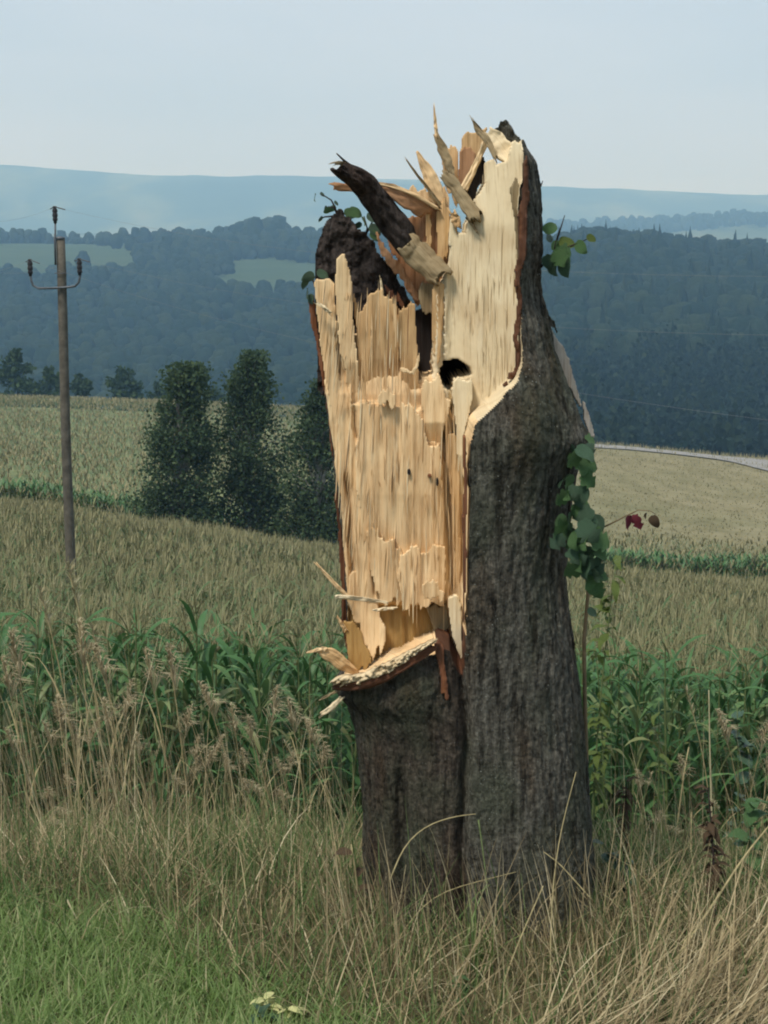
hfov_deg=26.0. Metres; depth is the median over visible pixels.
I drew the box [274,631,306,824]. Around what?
corn plant
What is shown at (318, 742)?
grass stalk
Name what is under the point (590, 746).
corn plant
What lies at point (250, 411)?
conifer tree
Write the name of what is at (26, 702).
corn plant
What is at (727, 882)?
dry stem
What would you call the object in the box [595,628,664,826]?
corn plant
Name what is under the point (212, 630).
corn plant
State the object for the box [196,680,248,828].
grass stalk
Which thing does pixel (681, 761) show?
grass stalk
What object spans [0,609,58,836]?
corn plant
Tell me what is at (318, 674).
corn plant
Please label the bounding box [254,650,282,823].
corn plant
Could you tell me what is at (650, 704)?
corn plant
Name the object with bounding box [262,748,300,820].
grass stalk
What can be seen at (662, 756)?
leafy shoot
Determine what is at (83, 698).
corn plant
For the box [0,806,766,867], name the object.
bank grass
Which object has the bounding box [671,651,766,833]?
corn plant
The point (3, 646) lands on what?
corn plant
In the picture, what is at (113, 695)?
corn plant
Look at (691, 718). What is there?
corn plant
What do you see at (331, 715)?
corn plant
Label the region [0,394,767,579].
corn crop
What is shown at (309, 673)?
corn plant
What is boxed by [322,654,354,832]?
corn plant
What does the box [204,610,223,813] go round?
corn plant
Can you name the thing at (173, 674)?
grass stalk
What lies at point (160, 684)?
corn plant
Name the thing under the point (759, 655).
corn plant
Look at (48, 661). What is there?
corn plant
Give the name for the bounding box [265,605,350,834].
corn plant
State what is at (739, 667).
corn plant
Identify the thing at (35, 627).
corn plant
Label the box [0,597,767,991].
wispy grass
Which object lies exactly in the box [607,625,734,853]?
corn plant
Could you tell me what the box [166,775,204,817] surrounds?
grass stalk
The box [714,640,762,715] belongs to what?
corn plant
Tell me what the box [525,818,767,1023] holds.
flattened straw
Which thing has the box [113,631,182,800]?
corn plant
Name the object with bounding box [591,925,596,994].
dry stem
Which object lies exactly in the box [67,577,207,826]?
corn plant
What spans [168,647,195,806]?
corn plant
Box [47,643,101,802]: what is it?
corn plant
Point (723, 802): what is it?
corn plant
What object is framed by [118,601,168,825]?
corn plant
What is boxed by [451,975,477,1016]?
leafy weed
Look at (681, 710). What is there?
corn plant
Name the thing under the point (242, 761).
grass stalk
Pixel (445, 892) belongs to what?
dry stem
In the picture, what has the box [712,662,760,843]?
corn plant
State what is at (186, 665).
corn plant
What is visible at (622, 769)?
corn plant
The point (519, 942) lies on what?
dry stem
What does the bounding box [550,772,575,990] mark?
dry stem
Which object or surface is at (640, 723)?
corn plant
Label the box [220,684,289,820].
grass stalk
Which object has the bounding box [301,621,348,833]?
corn plant
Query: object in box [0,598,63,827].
corn plant
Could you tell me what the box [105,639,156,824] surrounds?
corn plant
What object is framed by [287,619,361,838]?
corn plant
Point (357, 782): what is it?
corn plant
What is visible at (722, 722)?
grass stalk
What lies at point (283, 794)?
grass stalk
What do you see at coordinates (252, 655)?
corn plant
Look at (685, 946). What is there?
dry stem
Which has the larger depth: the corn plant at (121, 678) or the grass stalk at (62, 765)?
the corn plant at (121, 678)
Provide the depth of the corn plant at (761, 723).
12.64 m
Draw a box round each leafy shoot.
[581,643,615,847]
[586,555,625,828]
[644,701,681,859]
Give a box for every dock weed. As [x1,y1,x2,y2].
[611,776,639,859]
[694,785,730,923]
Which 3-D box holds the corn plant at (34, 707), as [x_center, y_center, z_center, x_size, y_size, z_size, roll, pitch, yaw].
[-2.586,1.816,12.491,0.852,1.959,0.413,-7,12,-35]
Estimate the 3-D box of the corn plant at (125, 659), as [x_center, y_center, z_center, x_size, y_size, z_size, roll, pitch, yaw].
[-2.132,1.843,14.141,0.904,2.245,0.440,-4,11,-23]
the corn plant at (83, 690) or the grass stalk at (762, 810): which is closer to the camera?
the grass stalk at (762, 810)
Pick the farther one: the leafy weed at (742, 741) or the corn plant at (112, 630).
the corn plant at (112, 630)
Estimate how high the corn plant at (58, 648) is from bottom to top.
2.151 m
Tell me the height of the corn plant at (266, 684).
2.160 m
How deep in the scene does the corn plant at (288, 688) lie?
14.78 m
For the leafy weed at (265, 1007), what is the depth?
4.88 m
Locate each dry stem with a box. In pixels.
[67,899,75,917]
[385,872,515,963]
[389,814,474,879]
[413,946,427,992]
[478,820,487,895]
[496,886,543,1008]
[544,852,592,899]
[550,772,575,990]
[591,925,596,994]
[665,963,690,1021]
[675,827,767,958]
[676,747,688,837]
[684,940,693,1016]
[690,812,691,854]
[708,690,713,837]
[719,916,764,974]
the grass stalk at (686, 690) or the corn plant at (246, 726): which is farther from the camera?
the corn plant at (246, 726)
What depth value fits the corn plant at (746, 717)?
14.71 m
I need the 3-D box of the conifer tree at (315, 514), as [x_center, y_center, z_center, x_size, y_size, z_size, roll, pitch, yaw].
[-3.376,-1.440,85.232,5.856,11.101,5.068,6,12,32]
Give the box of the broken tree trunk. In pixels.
[301,104,595,940]
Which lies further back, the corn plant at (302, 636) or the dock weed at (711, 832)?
the corn plant at (302, 636)
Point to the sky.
(653, 95)
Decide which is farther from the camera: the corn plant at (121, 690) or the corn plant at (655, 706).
the corn plant at (655, 706)
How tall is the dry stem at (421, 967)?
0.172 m
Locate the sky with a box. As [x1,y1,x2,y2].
[0,0,767,194]
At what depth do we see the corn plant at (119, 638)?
12.37 m
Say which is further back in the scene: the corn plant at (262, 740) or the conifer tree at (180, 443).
the conifer tree at (180, 443)
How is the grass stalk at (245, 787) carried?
on the ground at (92, 201)
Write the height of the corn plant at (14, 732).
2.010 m
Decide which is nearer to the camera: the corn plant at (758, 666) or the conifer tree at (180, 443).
the corn plant at (758, 666)
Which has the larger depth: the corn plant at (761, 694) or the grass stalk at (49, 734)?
the corn plant at (761, 694)
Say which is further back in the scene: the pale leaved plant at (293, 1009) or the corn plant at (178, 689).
the corn plant at (178, 689)
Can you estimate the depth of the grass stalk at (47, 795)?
7.94 m
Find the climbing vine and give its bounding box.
[549,433,659,761]
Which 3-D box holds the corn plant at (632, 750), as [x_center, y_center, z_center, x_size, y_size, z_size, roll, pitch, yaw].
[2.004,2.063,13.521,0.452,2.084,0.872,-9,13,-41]
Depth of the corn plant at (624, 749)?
15.24 m
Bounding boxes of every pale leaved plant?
[249,992,284,1012]
[278,1006,309,1019]
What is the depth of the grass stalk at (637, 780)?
8.29 m
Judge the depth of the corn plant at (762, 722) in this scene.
14.29 m
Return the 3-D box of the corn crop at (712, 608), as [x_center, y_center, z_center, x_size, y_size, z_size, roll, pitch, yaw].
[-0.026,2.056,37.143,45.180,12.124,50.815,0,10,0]
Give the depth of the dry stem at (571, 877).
5.41 m
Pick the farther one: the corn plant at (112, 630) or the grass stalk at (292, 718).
the corn plant at (112, 630)
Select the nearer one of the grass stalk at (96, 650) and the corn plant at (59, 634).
the grass stalk at (96, 650)
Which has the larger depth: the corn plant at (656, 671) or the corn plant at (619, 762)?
the corn plant at (656, 671)
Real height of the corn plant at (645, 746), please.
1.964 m
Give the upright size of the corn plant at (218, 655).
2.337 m
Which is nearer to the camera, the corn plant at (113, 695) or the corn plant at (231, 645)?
the corn plant at (113, 695)
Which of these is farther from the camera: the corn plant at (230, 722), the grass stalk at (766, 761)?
the corn plant at (230, 722)
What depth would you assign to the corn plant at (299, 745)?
11.88 m
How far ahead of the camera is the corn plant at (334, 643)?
12.45 m
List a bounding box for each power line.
[0,210,698,275]
[3,263,764,419]
[27,262,745,334]
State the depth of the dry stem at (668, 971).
5.07 m
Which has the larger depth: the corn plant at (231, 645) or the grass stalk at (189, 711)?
the corn plant at (231, 645)
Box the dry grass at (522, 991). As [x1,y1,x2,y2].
[0,720,767,1023]
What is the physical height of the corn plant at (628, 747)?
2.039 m
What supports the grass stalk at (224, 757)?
on the ground at (92, 201)
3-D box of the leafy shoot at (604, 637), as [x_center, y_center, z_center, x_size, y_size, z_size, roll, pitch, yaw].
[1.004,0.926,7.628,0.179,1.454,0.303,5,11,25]
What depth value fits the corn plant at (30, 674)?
13.82 m
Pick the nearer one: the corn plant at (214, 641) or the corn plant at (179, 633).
the corn plant at (179, 633)
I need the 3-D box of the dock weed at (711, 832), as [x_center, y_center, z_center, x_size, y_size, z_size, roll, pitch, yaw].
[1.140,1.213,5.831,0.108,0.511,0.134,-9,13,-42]
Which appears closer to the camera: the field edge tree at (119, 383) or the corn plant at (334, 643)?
the corn plant at (334, 643)
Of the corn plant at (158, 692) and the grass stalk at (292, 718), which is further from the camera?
the corn plant at (158, 692)
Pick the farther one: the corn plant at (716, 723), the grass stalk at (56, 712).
the corn plant at (716, 723)
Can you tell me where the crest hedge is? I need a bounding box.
[0,236,150,243]
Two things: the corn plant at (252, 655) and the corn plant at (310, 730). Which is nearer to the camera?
the corn plant at (252, 655)
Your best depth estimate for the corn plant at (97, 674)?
12.28 m
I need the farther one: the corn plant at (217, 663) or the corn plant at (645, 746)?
the corn plant at (645, 746)
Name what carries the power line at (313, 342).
attached to the utility pole
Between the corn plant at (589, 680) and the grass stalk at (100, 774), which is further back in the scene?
the corn plant at (589, 680)
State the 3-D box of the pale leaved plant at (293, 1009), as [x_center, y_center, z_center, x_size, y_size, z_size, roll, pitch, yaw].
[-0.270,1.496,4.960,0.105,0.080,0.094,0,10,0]
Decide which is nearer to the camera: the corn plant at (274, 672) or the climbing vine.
the climbing vine
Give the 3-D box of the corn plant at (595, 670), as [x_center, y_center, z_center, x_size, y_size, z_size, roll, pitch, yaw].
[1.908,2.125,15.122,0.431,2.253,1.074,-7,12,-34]
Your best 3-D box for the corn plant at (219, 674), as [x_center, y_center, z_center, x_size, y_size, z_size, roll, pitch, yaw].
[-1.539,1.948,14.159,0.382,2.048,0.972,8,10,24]
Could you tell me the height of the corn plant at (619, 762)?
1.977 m
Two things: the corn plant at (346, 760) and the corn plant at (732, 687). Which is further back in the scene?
the corn plant at (732, 687)
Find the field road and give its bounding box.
[595,444,767,469]
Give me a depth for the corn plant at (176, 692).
15.59 m
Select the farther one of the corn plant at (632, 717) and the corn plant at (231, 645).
the corn plant at (231, 645)
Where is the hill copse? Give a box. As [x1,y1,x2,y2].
[229,215,289,242]
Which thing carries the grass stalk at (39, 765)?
on the ground at (92, 201)
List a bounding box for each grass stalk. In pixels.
[0,654,43,807]
[1,627,103,828]
[2,726,35,822]
[22,582,81,822]
[31,732,49,824]
[37,786,55,821]
[42,720,74,807]
[51,694,79,819]
[51,701,88,827]
[53,807,86,825]
[55,558,124,816]
[56,617,123,828]
[58,756,84,821]
[62,774,85,824]
[64,717,104,826]
[66,721,102,830]
[80,621,127,813]
[87,642,142,831]
[89,762,130,830]
[94,697,123,827]
[106,678,140,819]
[113,716,130,810]
[130,731,162,831]
[130,738,149,822]
[133,647,179,821]
[133,740,161,820]
[147,703,199,814]
[157,642,242,803]
[164,755,205,819]
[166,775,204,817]
[178,734,205,820]
[182,734,227,839]
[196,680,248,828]
[198,746,220,818]
[218,752,244,827]
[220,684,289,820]
[220,702,259,834]
[236,747,258,824]
[237,747,270,833]
[241,714,288,827]
[242,778,260,824]
[248,779,273,832]
[254,785,290,826]
[257,756,273,827]
[257,766,276,827]
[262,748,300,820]
[274,757,307,826]
[274,789,312,824]
[279,697,317,829]
[284,740,320,825]
[298,741,335,830]
[303,717,340,824]
[309,731,331,817]
[625,768,650,840]
[636,771,654,842]
[647,810,666,850]
[664,825,688,852]
[675,753,724,859]
[685,684,744,843]
[710,799,736,850]
[714,708,758,828]
[729,720,767,830]
[750,771,764,862]
[757,797,767,847]
[758,750,767,833]
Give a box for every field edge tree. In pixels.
[0,347,47,406]
[31,365,59,407]
[69,373,99,409]
[104,365,149,410]
[146,380,174,411]
[206,385,226,410]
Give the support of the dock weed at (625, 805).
on the ground at (92, 201)
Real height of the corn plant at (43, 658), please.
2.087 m
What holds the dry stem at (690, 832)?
on the ground at (92, 201)
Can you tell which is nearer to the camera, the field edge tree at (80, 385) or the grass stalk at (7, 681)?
the grass stalk at (7, 681)
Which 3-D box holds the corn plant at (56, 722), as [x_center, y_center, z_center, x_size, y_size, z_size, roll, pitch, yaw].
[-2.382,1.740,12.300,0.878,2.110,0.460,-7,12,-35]
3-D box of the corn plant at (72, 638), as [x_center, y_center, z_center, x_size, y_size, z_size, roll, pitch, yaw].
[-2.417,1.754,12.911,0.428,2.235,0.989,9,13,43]
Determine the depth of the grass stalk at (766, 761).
8.48 m
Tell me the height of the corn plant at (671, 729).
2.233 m
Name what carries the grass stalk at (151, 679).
on the ground at (92, 201)
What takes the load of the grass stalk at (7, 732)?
on the ground at (92, 201)
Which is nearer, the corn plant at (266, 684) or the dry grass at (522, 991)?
the dry grass at (522, 991)
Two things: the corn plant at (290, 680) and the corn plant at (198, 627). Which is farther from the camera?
the corn plant at (290, 680)
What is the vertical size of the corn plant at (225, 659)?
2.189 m
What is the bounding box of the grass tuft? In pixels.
[434,878,525,975]
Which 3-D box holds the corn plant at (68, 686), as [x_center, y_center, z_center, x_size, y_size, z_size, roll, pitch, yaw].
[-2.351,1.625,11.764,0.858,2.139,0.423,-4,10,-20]
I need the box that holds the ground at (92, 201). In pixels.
[0,165,767,1023]
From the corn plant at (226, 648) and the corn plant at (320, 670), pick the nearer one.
the corn plant at (226, 648)
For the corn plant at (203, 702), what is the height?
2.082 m
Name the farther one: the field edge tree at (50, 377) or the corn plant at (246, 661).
the field edge tree at (50, 377)
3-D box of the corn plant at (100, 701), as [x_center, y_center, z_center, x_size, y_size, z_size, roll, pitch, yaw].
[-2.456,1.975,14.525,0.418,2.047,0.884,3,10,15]
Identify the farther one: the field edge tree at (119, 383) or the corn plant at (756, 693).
the field edge tree at (119, 383)
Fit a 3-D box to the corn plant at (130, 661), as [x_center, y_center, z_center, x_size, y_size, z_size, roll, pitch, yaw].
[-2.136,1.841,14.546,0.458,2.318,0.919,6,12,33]
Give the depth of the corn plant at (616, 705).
14.04 m
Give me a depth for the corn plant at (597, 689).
14.16 m
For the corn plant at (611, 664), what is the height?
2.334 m
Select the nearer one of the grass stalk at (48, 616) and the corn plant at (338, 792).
the grass stalk at (48, 616)
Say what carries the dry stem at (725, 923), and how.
on the flattened straw at (686, 985)
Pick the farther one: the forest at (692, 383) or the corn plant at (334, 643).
the forest at (692, 383)
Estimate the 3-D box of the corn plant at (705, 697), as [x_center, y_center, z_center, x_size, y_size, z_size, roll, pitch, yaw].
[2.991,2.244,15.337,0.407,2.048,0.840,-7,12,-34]
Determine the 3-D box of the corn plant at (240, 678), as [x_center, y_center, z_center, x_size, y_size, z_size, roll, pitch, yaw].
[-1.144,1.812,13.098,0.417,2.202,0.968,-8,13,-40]
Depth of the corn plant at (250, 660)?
12.97 m
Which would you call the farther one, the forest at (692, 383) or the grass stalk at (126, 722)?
the forest at (692, 383)
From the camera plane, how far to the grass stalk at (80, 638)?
9.03 m
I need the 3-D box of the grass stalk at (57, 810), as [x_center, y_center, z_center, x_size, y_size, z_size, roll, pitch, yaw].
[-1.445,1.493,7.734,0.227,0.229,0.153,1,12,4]
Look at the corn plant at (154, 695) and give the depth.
14.57 m
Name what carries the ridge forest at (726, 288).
on the ground at (92, 201)
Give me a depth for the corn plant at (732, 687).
15.71 m
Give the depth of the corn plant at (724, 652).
14.64 m
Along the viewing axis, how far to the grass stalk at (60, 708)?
8.46 m
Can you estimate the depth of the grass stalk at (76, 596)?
9.10 m
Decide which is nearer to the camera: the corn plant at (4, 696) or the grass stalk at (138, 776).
the grass stalk at (138, 776)
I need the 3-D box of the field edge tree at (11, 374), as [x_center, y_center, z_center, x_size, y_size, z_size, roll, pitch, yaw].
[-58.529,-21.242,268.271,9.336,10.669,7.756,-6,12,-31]
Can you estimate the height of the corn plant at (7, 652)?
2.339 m
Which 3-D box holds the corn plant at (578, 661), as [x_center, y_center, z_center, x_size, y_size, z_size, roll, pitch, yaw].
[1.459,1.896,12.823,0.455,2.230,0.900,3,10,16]
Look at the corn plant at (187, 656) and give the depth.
12.19 m
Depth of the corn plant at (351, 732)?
13.73 m
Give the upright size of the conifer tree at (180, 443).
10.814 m
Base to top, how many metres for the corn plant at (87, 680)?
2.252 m
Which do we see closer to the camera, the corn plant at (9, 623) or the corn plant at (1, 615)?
the corn plant at (1, 615)
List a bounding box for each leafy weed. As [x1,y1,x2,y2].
[250,1003,287,1023]
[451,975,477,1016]
[593,839,639,897]
[723,706,755,848]
[728,797,767,884]
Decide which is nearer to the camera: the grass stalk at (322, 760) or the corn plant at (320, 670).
the grass stalk at (322, 760)
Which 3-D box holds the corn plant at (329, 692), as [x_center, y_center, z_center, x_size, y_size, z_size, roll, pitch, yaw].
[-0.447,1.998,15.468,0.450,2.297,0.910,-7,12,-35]
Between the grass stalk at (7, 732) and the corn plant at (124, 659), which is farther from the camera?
the corn plant at (124, 659)
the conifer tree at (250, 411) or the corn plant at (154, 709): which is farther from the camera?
the conifer tree at (250, 411)
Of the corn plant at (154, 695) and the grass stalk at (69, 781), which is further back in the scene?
the corn plant at (154, 695)
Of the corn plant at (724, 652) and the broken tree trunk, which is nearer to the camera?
the broken tree trunk
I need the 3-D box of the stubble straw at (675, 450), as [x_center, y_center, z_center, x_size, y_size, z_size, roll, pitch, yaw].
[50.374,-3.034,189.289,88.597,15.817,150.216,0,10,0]
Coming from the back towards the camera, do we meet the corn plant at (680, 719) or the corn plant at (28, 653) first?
the corn plant at (680, 719)
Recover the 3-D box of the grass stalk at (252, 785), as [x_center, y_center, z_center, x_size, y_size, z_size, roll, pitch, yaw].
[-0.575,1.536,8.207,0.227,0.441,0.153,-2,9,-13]
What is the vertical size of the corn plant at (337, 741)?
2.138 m
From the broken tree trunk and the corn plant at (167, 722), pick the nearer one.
the broken tree trunk
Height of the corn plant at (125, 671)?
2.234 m
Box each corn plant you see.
[0,597,37,825]
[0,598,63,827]
[0,600,57,827]
[0,604,33,796]
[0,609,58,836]
[0,610,52,823]
[0,612,44,828]
[0,612,58,802]
[0,635,82,827]
[0,656,31,795]
[1,595,115,820]
[1,596,59,818]
[1,644,29,830]
[4,586,105,823]
[4,599,69,825]
[7,622,103,827]
[10,648,74,818]
[12,609,75,814]
[16,641,119,818]
[17,589,132,829]
[19,606,36,791]
[22,589,75,820]
[22,609,96,832]
[24,613,103,836]
[24,641,63,801]
[27,599,139,829]
[41,602,63,737]
[41,621,145,837]
[43,610,96,808]
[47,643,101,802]
[49,641,88,793]
[49,657,95,805]
[51,605,183,827]
[58,594,154,823]
[64,602,133,822]
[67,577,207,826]
[72,639,121,799]
[80,637,132,824]
[85,623,140,817]
[86,617,181,818]
[88,591,186,833]
[95,599,180,823]
[96,612,124,658]
[98,626,127,811]
[102,612,212,820]
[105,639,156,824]
[106,598,182,800]
[107,592,236,833]
[110,617,146,818]
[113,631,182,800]
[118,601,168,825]
[127,627,184,826]
[132,632,222,824]
[137,604,217,819]
[137,608,236,811]
[138,611,177,791]
[138,627,174,799]
[138,632,183,800]
[144,619,220,810]
[153,621,229,835]
[161,596,236,814]
[162,608,195,772]
[164,577,239,829]
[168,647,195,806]
[169,619,189,789]
[174,614,256,835]
[175,602,269,792]
[175,623,266,830]
[178,637,237,797]
[180,607,274,822]
[183,613,245,835]
[183,614,248,813]
[195,617,310,824]
[199,617,294,827]
[200,622,323,829]
[203,597,279,824]
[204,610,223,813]
[204,612,315,826]
[211,590,253,800]
[213,629,278,830]
[220,606,244,761]
[224,613,267,825]
[224,618,250,804]
[231,644,279,825]
[233,589,306,816]
[236,625,306,823]
[242,611,297,832]
[243,606,291,815]
[248,627,356,833]
[248,637,292,819]
[250,639,319,819]
[254,615,313,819]
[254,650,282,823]
[256,614,347,841]
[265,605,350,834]
[268,617,317,814]
[268,626,358,834]
[270,638,360,842]
[270,645,305,814]
[271,628,337,807]
[272,648,316,830]
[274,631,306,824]
[275,609,352,827]
[276,608,331,834]
[286,612,351,831]
[286,634,356,831]
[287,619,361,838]
[297,654,337,828]
[300,647,361,830]
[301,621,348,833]
[301,644,343,804]
[305,620,358,827]
[313,646,362,840]
[313,756,361,832]
[316,621,349,810]
[317,672,344,818]
[321,723,358,828]
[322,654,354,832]
[325,634,362,826]
[571,603,640,834]
[575,621,614,817]
[576,628,596,769]
[578,627,621,813]
[578,634,620,828]
[580,627,630,801]
[580,634,619,823]
[580,660,619,785]
[581,623,663,840]
[587,631,635,847]
[588,618,640,850]
[589,634,697,834]
[590,651,632,846]
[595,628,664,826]
[596,659,680,841]
[599,634,672,803]
[600,657,655,849]
[601,666,656,792]
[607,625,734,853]
[608,654,656,835]
[608,671,671,823]
[611,624,701,851]
[611,631,709,849]
[611,643,668,838]
[612,665,661,828]
[617,621,685,843]
[617,676,657,838]
[635,668,669,831]
[644,651,736,849]
[644,661,675,831]
[645,629,724,842]
[645,650,675,833]
[646,645,733,847]
[651,644,734,835]
[652,636,700,835]
[655,650,743,839]
[659,634,697,822]
[659,647,707,843]
[664,671,744,846]
[667,643,722,833]
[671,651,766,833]
[678,638,767,852]
[678,645,761,853]
[678,665,741,859]
[683,650,742,796]
[698,649,753,840]
[701,664,733,810]
[702,649,767,850]
[704,621,761,820]
[704,653,767,854]
[706,632,767,818]
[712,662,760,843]
[712,675,759,835]
[713,641,758,850]
[714,639,763,845]
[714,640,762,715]
[715,635,767,825]
[718,622,767,855]
[719,633,761,815]
[722,657,767,830]
[732,644,763,826]
[739,636,767,826]
[741,637,767,811]
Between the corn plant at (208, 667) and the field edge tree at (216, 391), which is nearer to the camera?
the corn plant at (208, 667)
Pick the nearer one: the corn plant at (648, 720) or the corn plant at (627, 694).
the corn plant at (627, 694)
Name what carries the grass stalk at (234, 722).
on the ground at (92, 201)
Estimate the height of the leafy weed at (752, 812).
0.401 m
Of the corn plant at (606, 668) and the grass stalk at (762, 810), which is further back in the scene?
the corn plant at (606, 668)
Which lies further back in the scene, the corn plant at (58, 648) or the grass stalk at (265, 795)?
the corn plant at (58, 648)
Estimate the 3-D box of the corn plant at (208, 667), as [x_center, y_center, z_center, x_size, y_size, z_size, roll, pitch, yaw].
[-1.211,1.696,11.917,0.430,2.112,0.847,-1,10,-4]
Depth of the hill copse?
1554.84 m
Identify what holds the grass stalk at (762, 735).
on the ground at (92, 201)
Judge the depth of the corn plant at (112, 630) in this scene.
15.64 m
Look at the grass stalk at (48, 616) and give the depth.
9.09 m
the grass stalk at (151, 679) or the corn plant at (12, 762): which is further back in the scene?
the corn plant at (12, 762)
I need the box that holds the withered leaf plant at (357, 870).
[330,844,379,929]
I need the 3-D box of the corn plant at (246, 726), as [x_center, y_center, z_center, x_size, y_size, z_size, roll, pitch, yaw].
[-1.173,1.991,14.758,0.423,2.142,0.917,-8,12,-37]
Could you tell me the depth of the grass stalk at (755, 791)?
8.25 m
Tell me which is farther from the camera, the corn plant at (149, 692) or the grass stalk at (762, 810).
the corn plant at (149, 692)
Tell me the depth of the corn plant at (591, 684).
13.90 m
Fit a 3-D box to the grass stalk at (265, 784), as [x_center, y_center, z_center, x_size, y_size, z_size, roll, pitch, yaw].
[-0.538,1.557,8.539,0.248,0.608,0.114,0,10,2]
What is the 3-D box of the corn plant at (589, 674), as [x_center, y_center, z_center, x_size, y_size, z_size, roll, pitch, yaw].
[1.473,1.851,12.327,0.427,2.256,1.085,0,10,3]
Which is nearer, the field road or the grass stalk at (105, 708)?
the grass stalk at (105, 708)
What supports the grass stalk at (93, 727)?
on the ground at (92, 201)
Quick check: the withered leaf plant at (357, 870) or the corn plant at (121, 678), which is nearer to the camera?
the withered leaf plant at (357, 870)
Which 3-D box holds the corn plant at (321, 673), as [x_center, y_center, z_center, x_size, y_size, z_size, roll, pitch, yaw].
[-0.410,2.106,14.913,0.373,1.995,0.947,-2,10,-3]
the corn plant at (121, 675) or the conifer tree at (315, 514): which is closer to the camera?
the corn plant at (121, 675)
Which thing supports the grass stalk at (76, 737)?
on the ground at (92, 201)
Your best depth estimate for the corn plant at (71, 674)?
13.39 m
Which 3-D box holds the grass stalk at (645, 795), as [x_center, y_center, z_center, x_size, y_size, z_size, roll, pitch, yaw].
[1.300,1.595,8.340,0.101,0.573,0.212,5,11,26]
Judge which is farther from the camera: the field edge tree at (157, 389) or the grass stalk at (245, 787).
the field edge tree at (157, 389)
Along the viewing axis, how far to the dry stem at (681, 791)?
8.67 m
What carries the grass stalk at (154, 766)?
on the ground at (92, 201)
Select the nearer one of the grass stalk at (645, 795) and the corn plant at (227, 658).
the grass stalk at (645, 795)
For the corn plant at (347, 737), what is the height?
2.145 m
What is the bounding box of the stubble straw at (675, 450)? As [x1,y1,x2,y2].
[571,441,767,558]
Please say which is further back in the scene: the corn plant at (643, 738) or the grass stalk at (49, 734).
the corn plant at (643, 738)
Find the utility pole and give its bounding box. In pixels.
[25,206,89,612]
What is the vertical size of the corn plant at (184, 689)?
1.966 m
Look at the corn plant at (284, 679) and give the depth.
13.73 m
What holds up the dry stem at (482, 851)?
on the ground at (92, 201)
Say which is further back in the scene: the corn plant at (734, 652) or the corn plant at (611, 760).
the corn plant at (734, 652)
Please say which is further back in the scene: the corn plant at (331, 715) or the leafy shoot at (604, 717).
the corn plant at (331, 715)
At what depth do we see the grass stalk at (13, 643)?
8.82 m
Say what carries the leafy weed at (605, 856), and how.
on the ground at (92, 201)
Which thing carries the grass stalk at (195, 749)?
on the ground at (92, 201)
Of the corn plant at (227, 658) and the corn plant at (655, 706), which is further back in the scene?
the corn plant at (227, 658)
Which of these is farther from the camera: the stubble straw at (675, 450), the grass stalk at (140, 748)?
the stubble straw at (675, 450)
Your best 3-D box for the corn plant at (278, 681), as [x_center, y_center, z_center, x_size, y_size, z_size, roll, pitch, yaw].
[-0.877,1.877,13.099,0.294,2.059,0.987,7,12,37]
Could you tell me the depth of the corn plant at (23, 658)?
13.78 m
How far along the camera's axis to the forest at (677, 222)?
3350.73 m
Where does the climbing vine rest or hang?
attached to the broken tree trunk
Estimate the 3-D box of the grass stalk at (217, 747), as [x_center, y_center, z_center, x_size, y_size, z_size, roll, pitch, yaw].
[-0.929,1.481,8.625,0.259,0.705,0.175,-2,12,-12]
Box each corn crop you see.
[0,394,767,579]
[0,492,767,818]
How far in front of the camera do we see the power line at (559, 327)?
20.40 m
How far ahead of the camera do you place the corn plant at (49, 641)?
15.09 m
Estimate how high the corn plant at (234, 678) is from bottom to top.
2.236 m
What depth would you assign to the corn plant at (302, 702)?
14.65 m
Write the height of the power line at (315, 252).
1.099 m
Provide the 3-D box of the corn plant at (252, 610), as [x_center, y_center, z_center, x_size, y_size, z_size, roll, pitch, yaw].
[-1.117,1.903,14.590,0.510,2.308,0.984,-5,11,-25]
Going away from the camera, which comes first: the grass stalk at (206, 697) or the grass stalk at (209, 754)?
the grass stalk at (209, 754)
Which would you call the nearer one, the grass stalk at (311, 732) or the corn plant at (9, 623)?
the grass stalk at (311, 732)
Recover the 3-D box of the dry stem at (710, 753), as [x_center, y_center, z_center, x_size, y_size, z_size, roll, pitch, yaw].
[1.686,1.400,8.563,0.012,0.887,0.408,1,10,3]
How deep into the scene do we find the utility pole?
29.97 m
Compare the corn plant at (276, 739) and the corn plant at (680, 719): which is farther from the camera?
the corn plant at (680, 719)
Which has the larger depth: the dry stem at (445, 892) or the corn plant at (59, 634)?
the corn plant at (59, 634)
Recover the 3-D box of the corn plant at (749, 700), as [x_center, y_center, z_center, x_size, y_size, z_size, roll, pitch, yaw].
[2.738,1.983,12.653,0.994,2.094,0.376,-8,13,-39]
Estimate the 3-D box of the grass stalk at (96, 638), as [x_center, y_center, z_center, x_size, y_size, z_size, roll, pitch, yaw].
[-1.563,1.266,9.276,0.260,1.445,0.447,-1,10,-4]
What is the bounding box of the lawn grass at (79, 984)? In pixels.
[0,866,589,1023]
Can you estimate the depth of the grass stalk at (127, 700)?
8.80 m
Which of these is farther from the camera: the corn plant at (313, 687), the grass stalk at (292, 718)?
the corn plant at (313, 687)
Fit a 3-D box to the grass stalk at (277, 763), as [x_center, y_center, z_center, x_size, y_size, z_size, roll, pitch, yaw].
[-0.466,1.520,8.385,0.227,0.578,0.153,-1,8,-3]
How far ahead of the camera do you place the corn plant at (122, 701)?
12.91 m
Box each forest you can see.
[0,225,420,416]
[211,208,767,234]
[541,223,767,371]
[564,314,767,457]

